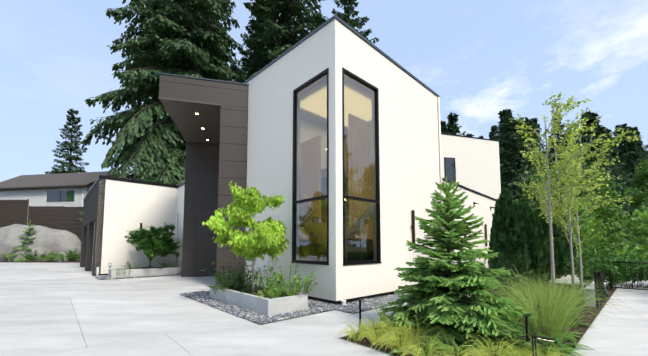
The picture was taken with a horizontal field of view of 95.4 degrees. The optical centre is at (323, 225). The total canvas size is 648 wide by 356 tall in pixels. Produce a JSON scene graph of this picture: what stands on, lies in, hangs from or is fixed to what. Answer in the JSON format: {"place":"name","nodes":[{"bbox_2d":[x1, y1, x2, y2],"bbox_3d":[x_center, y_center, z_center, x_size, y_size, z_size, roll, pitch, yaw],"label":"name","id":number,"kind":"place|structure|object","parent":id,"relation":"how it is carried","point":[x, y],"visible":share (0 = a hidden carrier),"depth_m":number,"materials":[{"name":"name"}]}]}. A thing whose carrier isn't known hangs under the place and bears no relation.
{"place":"outdoors","nodes":[
{"label":"outdoors","id":0,"kind":"place"},
{"bbox_2d":[0,171,120,221],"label":"neighbour house","id":1,"kind":"structure","parent":0,"point":[66,189],"depth_m":43.84,"materials":[{"name":"white"}]},
{"bbox_2d":[80,175,184,275],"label":"garage","id":2,"kind":"structure","parent":0,"point":[116,210],"depth_m":15.56,"materials":[{"name":"paint"}]},
{"bbox_2d":[80,0,247,184],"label":"fir tree","id":3,"kind":"object","parent":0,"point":[181,50],"visible":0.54,"depth_m":29.33,"materials":[{"name":"green plant"}]},
{"bbox_2d":[244,259,270,292],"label":"airy perennial","id":4,"kind":"object","parent":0,"point":[246,278],"visible":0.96,"depth_m":7.23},
{"bbox_2d":[250,269,285,293],"bbox_3d":[-1.262,1.312,7.004,0.920,0.632,0.959,-3,-5,34],"label":"perennial light","id":5,"kind":"object","parent":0,"point":[266,283],"visible":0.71,"depth_m":6.81,"materials":[{"name":"plant"}]},
{"bbox_2d":[0,262,647,355],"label":"concrete slabs","id":6,"kind":"structure","parent":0,"point":[60,309],"depth_m":5.53,"materials":[{"name":"concrete"}]},
{"bbox_2d":[158,72,248,284],"bbox_3d":[-4.870,-1.412,12.765,3.090,7.540,4.810,1,-4,-14],"label":"entrance portal","id":7,"kind":"object","parent":6,"relation":"on","point":[209,117],"visible":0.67,"depth_m":11.11,"materials":[{"name":"wood"}]},
{"bbox_2d":[235,0,276,82],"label":"fir tree","id":8,"kind":"object","parent":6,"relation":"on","point":[245,52],"visible":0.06,"depth_m":43.17,"materials":[{"name":"green plant"}]},
{"bbox_2d":[0,261,616,355],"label":"ground beds","id":9,"kind":"object","parent":6,"relation":"on","point":[583,329],"visible":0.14,"depth_m":5.35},
{"bbox_2d":[8,219,36,261],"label":"spruce tree","id":10,"kind":"object","parent":9,"relation":"on","point":[23,259],"visible":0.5,"depth_m":29.67,"materials":[{"name":"green plant"}]},
{"bbox_2d":[19,248,51,260],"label":"dark shrub","id":11,"kind":"object","parent":9,"relation":"on","point":[30,256],"visible":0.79,"depth_m":29.13,"materials":[{"name":"green plant"}]},
{"bbox_2d":[0,224,80,260],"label":"outcrop rock","id":12,"kind":"object","parent":9,"relation":"on","point":[47,240],"visible":0.44,"depth_m":30.38,"materials":[{"name":"stone"}]},
{"bbox_2d":[0,199,28,227],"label":"fence","id":13,"kind":"object","parent":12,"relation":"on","point":[12,212],"visible":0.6,"depth_m":33.64,"materials":[{"name":"brown wood"}]},
{"bbox_2d":[27,206,63,229],"bbox_3d":[-31.834,0.167,33.654,4.020,4.850,0.100,0,-4,1],"label":"fence","id":14,"kind":"object","parent":12,"relation":"on","point":[47,216],"visible":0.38,"depth_m":33.77,"materials":[{"name":"brown wood"}]},
{"bbox_2d":[59,206,82,240],"bbox_3d":[-28.488,0.497,33.373,2.920,5.350,0.100,0,-4,1],"label":"fence","id":15,"kind":"object","parent":12,"relation":"on","point":[70,220],"visible":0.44,"depth_m":33.48,"materials":[{"name":"brown wood"}]},
{"bbox_2d":[36,252,58,261],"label":"shrub","id":16,"kind":"object","parent":9,"relation":"on","point":[51,258],"visible":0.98,"depth_m":29.03,"materials":[{"name":"green plant"}]},
{"bbox_2d":[52,250,77,260],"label":"shrub","id":17,"kind":"object","parent":9,"relation":"on","point":[61,255],"visible":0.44,"depth_m":29.67,"materials":[{"name":"green plant"}]},
{"bbox_2d":[54,250,80,260],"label":"shrub","id":18,"kind":"object","parent":9,"relation":"on","point":[59,259],"visible":0.12,"depth_m":30.29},
{"bbox_2d":[65,247,80,260],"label":"shrub","id":19,"kind":"object","parent":9,"relation":"on","point":[72,256],"visible":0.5,"depth_m":29.31,"materials":[{"name":"green plant"}]},
{"bbox_2d":[105,4,168,179],"bbox_3d":[-22.956,-17.293,39.965,10.110,43.200,11.070,-4,-6,42],"label":"fir tree","id":20,"kind":"object","parent":9,"relation":"on","point":[131,173],"visible":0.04,"depth_m":37.65,"materials":[{"name":"green plant"}]},
{"bbox_2d":[108,266,180,277],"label":"planter box","id":21,"kind":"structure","parent":9,"relation":"on","point":[167,271],"depth_m":14.14,"materials":[{"name":"concrete"}]},
{"bbox_2d":[125,222,181,267],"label":"maple tree","id":22,"kind":"object","parent":21,"relation":"on","point":[151,244],"visible":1,"depth_m":14.41,"materials":[{"name":"green plant"}]},
{"bbox_2d":[155,13,236,183],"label":"fir tree","id":23,"kind":"object","parent":9,"relation":"on","point":[228,29],"depth_m":47.30,"materials":[{"name":"green plant"}]},
{"bbox_2d":[210,283,307,315],"bbox_3d":[-1.774,1.797,7.446,1.040,0.360,3.030,4,-6,-42],"label":"planter","id":24,"kind":"object","parent":9,"relation":"on","point":[249,301],"visible":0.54,"depth_m":6.52,"materials":[{"name":"concrete"}]},
{"bbox_2d":[199,262,248,285],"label":"shrub","id":25,"kind":"object","parent":24,"relation":"on","point":[225,272],"visible":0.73,"depth_m":8.23,"materials":[{"name":"green plant"}]},
{"bbox_2d":[213,267,241,287],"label":"dark perennial","id":26,"kind":"object","parent":24,"relation":"on","point":[232,274],"visible":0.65,"depth_m":7.84,"materials":[{"name":"green plant"}]},
{"bbox_2d":[222,272,254,289],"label":"dark perennial","id":27,"kind":"object","parent":24,"relation":"on","point":[241,286],"visible":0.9,"depth_m":7.62,"materials":[{"name":"green plant"}]},
{"bbox_2d":[202,181,289,290],"bbox_3d":[-1.885,0.306,7.654,1.936,2.724,2.498,0,-4,1],"label":"dogwood tree","id":28,"kind":"object","parent":24,"relation":"on","point":[259,239],"visible":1,"depth_m":7.30,"materials":[{"name":"green plant"}]},
{"bbox_2d":[228,263,265,287],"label":"dark perennial","id":29,"kind":"object","parent":24,"relation":"on","point":[238,279],"visible":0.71,"depth_m":7.99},
{"bbox_2d":[263,283,286,297],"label":"shrub","id":30,"kind":"object","parent":24,"relation":"on","point":[274,295],"visible":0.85,"depth_m":6.35,"materials":[{"name":"green plant"}]},
{"bbox_2d":[267,263,313,295],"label":"shrub","id":31,"kind":"object","parent":24,"relation":"on","point":[279,283],"visible":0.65,"depth_m":6.84,"materials":[{"name":"plant"}]},
{"bbox_2d":[281,272,317,296],"bbox_3d":[-0.543,1.314,6.643,0.872,0.575,0.837,-1,-4,9],"label":"perennial light","id":32,"kind":"object","parent":24,"relation":"on","point":[306,287],"visible":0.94,"depth_m":6.63,"materials":[{"name":"green plant"}]},
{"bbox_2d":[93,273,487,280],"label":"ground pebbles","id":33,"kind":"object","parent":9,"relation":"on","point":[103,277],"visible":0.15,"depth_m":13.76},
{"bbox_2d":[180,291,413,323],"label":"ground pebbles","id":34,"kind":"object","parent":9,"relation":"on","point":[256,317],"visible":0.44,"depth_m":6.84,"materials":[{"name":"gravel"}]},
{"bbox_2d":[334,320,375,344],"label":"ornamental grass","id":35,"kind":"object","parent":9,"relation":"on","point":[353,336],"depth_m":4.48,"materials":[{"name":"plant"}]},
{"bbox_2d":[349,318,396,350],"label":"ornamental grass","id":36,"kind":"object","parent":9,"relation":"on","point":[371,337],"depth_m":4.32,"materials":[{"name":"plant"}]},
{"bbox_2d":[369,297,406,321],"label":"maiden grass","id":37,"kind":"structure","parent":9,"relation":"on","point":[393,312],"depth_m":5.30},
{"bbox_2d":[371,310,415,335],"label":"ornamental grass","id":38,"kind":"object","parent":9,"relation":"on","point":[385,324],"depth_m":4.69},
{"bbox_2d":[369,322,433,353],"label":"ornamental grass","id":39,"kind":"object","parent":9,"relation":"on","point":[394,340],"depth_m":3.93,"materials":[{"name":"plant"}]},
{"bbox_2d":[385,314,446,345],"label":"ornamental grass","id":40,"kind":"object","parent":9,"relation":"on","point":[419,332],"depth_m":4.28,"materials":[{"name":"plant"}]},
{"bbox_2d":[389,333,445,355],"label":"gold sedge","id":41,"kind":"object","parent":9,"relation":"on","point":[395,350],"visible":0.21,"depth_m":3.94,"materials":[{"name":"green plant"}]},
{"bbox_2d":[397,333,450,355],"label":"ornamental grass","id":42,"kind":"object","parent":9,"relation":"on","point":[418,353],"depth_m":3.62,"materials":[{"name":"plant"}]},
{"bbox_2d":[417,332,462,355],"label":"fern","id":43,"kind":"object","parent":9,"relation":"on","point":[422,346],"visible":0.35,"depth_m":3.88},
{"bbox_2d":[423,339,487,355],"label":"fern","id":44,"kind":"object","parent":9,"relation":"on","point":[463,349],"visible":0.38,"depth_m":3.81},
{"bbox_2d":[435,335,478,355],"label":"ornamental grass","id":45,"kind":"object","parent":9,"relation":"on","point":[450,350],"depth_m":3.49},
{"bbox_2d":[379,176,538,354],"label":"spruce tree","id":46,"kind":"object","parent":9,"relation":"on","point":[445,305],"visible":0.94,"depth_m":4.54,"materials":[{"name":"green plant"}]},
{"bbox_2d":[448,329,503,355],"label":"ornamental grass","id":47,"kind":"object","parent":9,"relation":"on","point":[463,342],"depth_m":3.96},
{"bbox_2d":[454,332,531,355],"bbox_3d":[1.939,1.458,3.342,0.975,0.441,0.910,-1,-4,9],"label":"ornamental grass","id":48,"kind":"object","parent":9,"relation":"on","point":[486,354],"depth_m":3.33,"materials":[{"name":"plant"}]},
{"bbox_2d":[477,255,522,297],"bbox_3d":[4.004,1.286,7.393,1.694,1.381,1.506,-2,-5,29],"label":"yew shrub","id":49,"kind":"object","parent":9,"relation":"on","point":[500,274],"visible":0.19,"depth_m":7.14,"materials":[{"name":"green plant"}]},
{"bbox_2d":[470,337,530,355],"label":"grass plant","id":50,"kind":"object","parent":9,"relation":"on","point":[520,344],"visible":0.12,"depth_m":3.87,"materials":[{"name":"green plant"}]},
{"bbox_2d":[487,188,532,289],"bbox_3d":[5.527,0.465,8.872,1.154,3.224,1.173,0,-4,1],"label":"thuja hedge","id":51,"kind":"object","parent":9,"relation":"on","point":[508,238],"visible":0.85,"depth_m":8.61,"materials":[{"name":"green plant"}]},
{"bbox_2d":[486,262,536,296],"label":"yew shrub","id":52,"kind":"object","parent":9,"relation":"on","point":[510,278],"visible":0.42,"depth_m":7.75,"materials":[{"name":"green plant"}]},
{"bbox_2d":[483,284,544,321],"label":"maiden grass","id":53,"kind":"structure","parent":9,"relation":"on","point":[514,317],"depth_m":5.25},
{"bbox_2d":[491,271,557,309],"bbox_3d":[4.291,1.426,6.363,1.461,0.943,1.396,-3,-5,39],"label":"shrub","id":54,"kind":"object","parent":9,"relation":"on","point":[522,290],"depth_m":6.35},
{"bbox_2d":[523,313,531,341],"bbox_3d":[2.825,1.477,4.073,0.205,0.484,0.070,4,-6,-42],"label":"path light","id":55,"kind":"object","parent":9,"relation":"on","point":[527,315],"visible":0.62,"depth_m":4.02,"materials":[{"name":"black metal"}]},
{"bbox_2d":[516,201,542,288],"bbox_3d":[6.252,0.659,9.380,1.061,2.913,1.064,1,-4,-19],"label":"thuja hedge","id":56,"kind":"object","parent":9,"relation":"on","point":[532,240],"visible":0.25,"depth_m":9.07,"materials":[{"name":"green plant"}]},
{"bbox_2d":[498,321,561,350],"bbox_3d":[2.665,1.511,3.896,0.744,0.416,0.622,2,-5,-23],"label":"grass plant","id":57,"kind":"object","parent":9,"relation":"on","point":[521,342],"visible":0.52,"depth_m":3.85,"materials":[{"name":"green plant"}]},
{"bbox_2d":[518,198,545,282],"bbox_3d":[6.846,0.603,10.097,1.120,3.128,1.138,3,-5,-38],"label":"thuja hedge","id":58,"kind":"object","parent":9,"relation":"on","point":[531,215],"visible":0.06,"depth_m":9.89,"materials":[{"name":"green plant"}]},
{"bbox_2d":[532,213,550,286],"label":"thuja hedge","id":59,"kind":"object","parent":9,"relation":"on","point":[545,254],"visible":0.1,"depth_m":10.32,"materials":[{"name":"green plant"}]},
{"bbox_2d":[517,336,566,355],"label":"grass plant","id":60,"kind":"object","parent":9,"relation":"on","point":[552,346],"visible":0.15,"depth_m":3.88,"materials":[{"name":"green plant"}]},
{"bbox_2d":[531,335,555,355],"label":"path light","id":61,"kind":"object","parent":9,"relation":"on","point":[534,337],"visible":1,"depth_m":3.16,"materials":[{"name":"black metal"}]},
{"bbox_2d":[519,334,567,355],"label":"grass plant","id":62,"kind":"object","parent":9,"relation":"on","point":[540,350],"visible":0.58,"depth_m":3.42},
{"bbox_2d":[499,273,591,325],"bbox_3d":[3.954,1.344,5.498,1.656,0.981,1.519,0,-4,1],"label":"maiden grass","id":63,"kind":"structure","parent":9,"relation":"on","point":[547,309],"depth_m":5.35,"materials":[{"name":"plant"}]},
{"bbox_2d":[533,208,557,282],"bbox_3d":[8.232,0.775,11.234,1.074,2.952,1.057,0,-4,6],"label":"thuja hedge","id":64,"kind":"object","parent":9,"relation":"on","point":[545,226],"visible":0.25,"depth_m":10.96,"materials":[{"name":"green plant"}]},
{"bbox_2d":[517,272,575,305],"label":"maiden grass","id":65,"kind":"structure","parent":9,"relation":"on","point":[540,284],"depth_m":6.83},
{"bbox_2d":[539,207,566,282],"bbox_3d":[8.909,0.732,11.810,1.138,3.124,1.141,2,-5,-28],"label":"thuja hedge","id":66,"kind":"object","parent":9,"relation":"on","point":[558,243],"visible":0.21,"depth_m":11.43,"materials":[{"name":"green plant"}]},
{"bbox_2d":[538,331,574,355],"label":"fern","id":67,"kind":"object","parent":9,"relation":"on","point":[551,350],"visible":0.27,"depth_m":3.88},
{"bbox_2d":[480,264,636,342],"bbox_3d":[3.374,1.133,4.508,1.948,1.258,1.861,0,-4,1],"label":"maiden grass","id":68,"kind":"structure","parent":9,"relation":"on","point":[553,325],"depth_m":4.37,"materials":[{"name":"plant"}]},
{"bbox_2d":[551,209,567,278],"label":"thuja hedge","id":69,"kind":"object","parent":9,"relation":"on","point":[564,245],"visible":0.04,"depth_m":12.11,"materials":[{"name":"green plant"}]},
{"bbox_2d":[529,330,594,352],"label":"fern","id":70,"kind":"object","parent":9,"relation":"on","point":[570,346],"visible":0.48,"depth_m":4.16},
{"bbox_2d":[554,206,576,275],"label":"thuja hedge","id":71,"kind":"object","parent":9,"relation":"on","point":[568,248],"visible":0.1,"depth_m":13.30,"materials":[{"name":"green plant"}]},
{"bbox_2d":[524,139,609,294],"bbox_3d":[7.707,-0.227,9.096,1.986,4.639,2.345,-1,-4,15],"label":"katsura tree","id":72,"kind":"object","parent":9,"relation":"on","point":[576,207],"visible":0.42,"depth_m":8.80,"materials":[{"name":"green plant"}]},
{"bbox_2d":[509,91,642,288],"bbox_3d":[5.913,-0.606,7.450,2.207,5.154,2.606,2,-5,-22],"label":"katsura tree","id":73,"kind":"object","parent":9,"relation":"on","point":[547,210],"visible":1,"depth_m":7.45,"materials":[{"name":"green plant"}]},
{"bbox_2d":[528,115,632,291],"bbox_3d":[6.793,-0.421,8.371,2.298,4.919,2.214,1,-4,-17],"label":"katsura tree","id":74,"kind":"object","parent":9,"relation":"on","point":[570,200],"visible":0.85,"depth_m":7.96,"materials":[{"name":"green plant"}]},
{"bbox_2d":[584,282,605,306],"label":"stair retaining wall","id":75,"kind":"structure","parent":9,"relation":"on","point":[593,291],"depth_m":7.11,"materials":[{"name":"white paint"}]},
{"bbox_2d":[594,270,601,308],"bbox_3d":[6.535,1.516,7.035,0.745,0.860,0.045,4,-6,-42],"label":"post","id":76,"kind":"object","parent":9,"relation":"on","point":[597,281],"visible":0.79,"depth_m":7.03,"materials":[{"name":"black metal"}]},
{"bbox_2d":[600,273,607,302],"bbox_3d":[7.437,1.950,7.833,1.795,1.610,0.045,4,-6,-42],"label":"stair railing","id":77,"kind":"object","parent":9,"relation":"on","point":[603,284],"visible":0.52,"depth_m":7.74,"materials":[{"name":"black metal"}]},
{"bbox_2d":[563,250,646,287],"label":"shrub","id":78,"kind":"object","parent":9,"relation":"on","point":[617,280],"visible":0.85,"depth_m":10.14,"materials":[{"name":"green plant"}]},
{"bbox_2d":[578,242,647,288],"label":"shrub","id":79,"kind":"object","parent":9,"relation":"on","point":[638,273],"visible":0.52,"depth_m":10.27,"materials":[{"name":"green plant"}]},
{"bbox_2d":[244,15,443,303],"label":"house","id":80,"kind":"structure","parent":6,"relation":"on","point":[410,159],"depth_m":9.03,"materials":[{"name":"paint"}]},
{"bbox_2d":[299,77,373,260],"bbox_3d":[0.711,-1.285,11.156,5.200,7.050,4.470,4,-6,-42],"label":"house interior","id":81,"kind":"object","parent":80,"relation":"in","point":[367,183],"depth_m":10.30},
{"bbox_2d":[291,67,381,264],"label":"house corner windows","id":82,"kind":"structure","parent":80,"relation":"in","point":[325,72],"depth_m":8.21,"materials":[{"name":"glass"}]},
{"bbox_2d":[411,210,414,242],"bbox_3d":[2.894,0.052,9.627,0.135,1.104,0.085,4,-6,-42],"label":"sconce","id":83,"kind":"object","parent":80,"relation":"attached to","point":[413,224],"visible":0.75,"depth_m":9.61,"materials":[{"name":"brown metal"}]},
{"bbox_2d":[435,178,496,277],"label":"house wing","id":84,"kind":"structure","parent":6,"relation":"on","point":[485,203],"depth_m":13.60,"materials":[{"name":"paint"}]},
{"bbox_2d":[441,133,500,198],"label":"wall","id":85,"kind":"structure","parent":6,"relation":"on","point":[472,163],"depth_m":18.64,"materials":[{"name":"paint"}]},
{"bbox_2d":[608,261,647,289],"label":"fence","id":86,"kind":"object","parent":6,"relation":"on","point":[641,263],"depth_m":9.54,"materials":[{"name":"metal"}]},
{"bbox_2d":[0,0,647,181],"label":"sky","id":87,"kind":"structure","parent":0,"point":[482,59],"materials":[{"name":"blue"}]},
{"bbox_2d":[501,152,646,246],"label":"hillside ground","id":88,"kind":"structure","parent":0,"point":[544,155],"depth_m":178.58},
{"bbox_2d":[443,112,466,135],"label":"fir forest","id":89,"kind":"object","parent":88,"relation":"on","point":[453,127],"visible":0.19,"depth_m":64.57,"materials":[{"name":"green plant"}]},
{"bbox_2d":[489,125,501,181],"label":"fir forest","id":90,"kind":"object","parent":88,"relation":"on","point":[493,136],"visible":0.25,"depth_m":91.10,"materials":[{"name":"green plant"}]},
{"bbox_2d":[493,108,510,180],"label":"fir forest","id":91,"kind":"object","parent":88,"relation":"on","point":[504,114],"visible":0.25,"depth_m":77.61,"materials":[{"name":"green plant"}]},
{"bbox_2d":[511,117,551,207],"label":"fir tree","id":92,"kind":"object","parent":88,"relation":"on","point":[527,121],"visible":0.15,"depth_m":43.70,"materials":[{"name":"green plant"}]},
{"bbox_2d":[530,118,550,170],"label":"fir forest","id":93,"kind":"object","parent":88,"relation":"on","point":[535,120],"visible":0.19,"depth_m":101.46,"materials":[{"name":"green plant"}]},
{"bbox_2d":[549,141,561,168],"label":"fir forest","id":94,"kind":"object","parent":88,"relation":"on","point":[552,150],"visible":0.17,"depth_m":91.25,"materials":[{"name":"green plant"}]},
{"bbox_2d":[548,115,569,162],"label":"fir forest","id":95,"kind":"object","parent":88,"relation":"on","point":[558,135],"visible":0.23,"depth_m":102.15,"materials":[{"name":"green plant"}]},
{"bbox_2d":[597,128,636,246],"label":"fir tree","id":96,"kind":"object","parent":88,"relation":"on","point":[613,153],"visible":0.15,"depth_m":43.00,"materials":[{"name":"green plant"}]},
{"bbox_2d":[613,127,644,204],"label":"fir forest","id":97,"kind":"object","parent":88,"relation":"on","point":[621,146],"visible":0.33,"depth_m":73.19,"materials":[{"name":"green plant"}]},
{"bbox_2d":[619,140,647,221],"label":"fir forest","id":98,"kind":"object","parent":88,"relation":"on","point":[632,159],"visible":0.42,"depth_m":60.38,"materials":[{"name":"green plant"}]},
{"bbox_2d":[628,141,647,169],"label":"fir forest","id":99,"kind":"object","parent":88,"relation":"on","point":[640,146],"visible":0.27,"depth_m":82.55,"materials":[{"name":"green plant"}]},
{"label":"terrain","id":100,"kind":"structure","parent":0,"visible":0},
{"bbox_2d":[44,108,89,173],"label":"fir tree","id":101,"kind":"object","parent":100,"relation":"on","point":[74,129],"visible":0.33,"depth_m":74.16,"materials":[{"name":"green plant"}]},
{"bbox_2d":[234,1,273,78],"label":"fir tree","id":102,"kind":"object","parent":100,"relation":"on","point":[243,60],"depth_m":50.70,"materials":[{"name":"green plant"}]},
{"bbox_2d":[243,0,328,77],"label":"fir tree","id":103,"kind":"object","parent":100,"relation":"on","point":[282,33],"visible":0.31,"depth_m":37.23,"materials":[{"name":"green plant"}]},
{"bbox_2d":[331,0,378,43],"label":"fir tree","id":104,"kind":"object","parent":100,"relation":"on","point":[349,8],"visible":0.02,"depth_m":42.51,"materials":[{"name":"green plant"}]},
{"bbox_2d":[499,119,539,209],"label":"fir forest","id":105,"kind":"object","parent":100,"relation":"on","point":[512,136],"visible":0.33,"depth_m":29.78,"materials":[{"name":"green plant"}]},
{"bbox_2d":[500,136,538,207],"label":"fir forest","id":106,"kind":"object","parent":100,"relation":"on","point":[511,160],"visible":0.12,"depth_m":37.62,"materials":[{"name":"green plant"}]},
{"bbox_2d":[513,167,631,271],"bbox_3d":[13.865,1.778,18.925,7.613,11.094,9.137,-2,-5,22],"label":"tree","id":107,"kind":"object","parent":100,"relation":"on","point":[536,178],"visible":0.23,"depth_m":18.05,"materials":[{"name":"green plant"}]},
{"bbox_2d":[561,142,610,250],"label":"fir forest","id":108,"kind":"object","parent":100,"relation":"on","point":[587,160],"visible":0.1,"depth_m":32.31,"materials":[{"name":"green plant"}]},
{"bbox_2d":[567,195,627,268],"bbox_3d":[17.271,2.675,20.588,7.641,9.553,6.369,-1,-4,9],"label":"tree","id":109,"kind":"object","parent":100,"relation":"on","point":[586,234],"visible":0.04,"depth_m":19.44,"materials":[{"name":"green plant"}]},
{"bbox_2d":[571,111,629,244],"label":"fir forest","id":110,"kind":"object","parent":100,"relation":"on","point":[598,130],"visible":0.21,"depth_m":39.30,"materials":[{"name":"green plant"}]},
{"bbox_2d":[562,161,647,266],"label":"tree","id":111,"kind":"object","parent":100,"relation":"on","point":[601,210],"visible":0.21,"depth_m":22.67,"materials":[{"name":"green plant"}]},
{"bbox_2d":[579,191,645,263],"bbox_3d":[25.259,2.157,26.863,7.006,10.508,8.405,1,-4,-17],"label":"tree","id":112,"kind":"object","parent":100,"relation":"on","point":[616,225],"visible":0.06,"depth_m":25.98,"materials":[{"name":"green plant"}]},
{"bbox_2d":[595,205,647,271],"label":"tree","id":113,"kind":"object","parent":100,"relation":"on","point":[618,252],"visible":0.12,"depth_m":14.48,"materials":[{"name":"green plant"}]},
{"bbox_2d":[600,192,647,262],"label":"tree","id":114,"kind":"object","parent":100,"relation":"on","point":[634,222],"visible":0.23,"depth_m":17.83,"materials":[{"name":"green plant"}]},
{"bbox_2d":[605,158,647,259],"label":"tree","id":115,"kind":"object","parent":100,"relation":"on","point":[642,177],"visible":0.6,"depth_m":30.11,"materials":[{"name":"green plant"}]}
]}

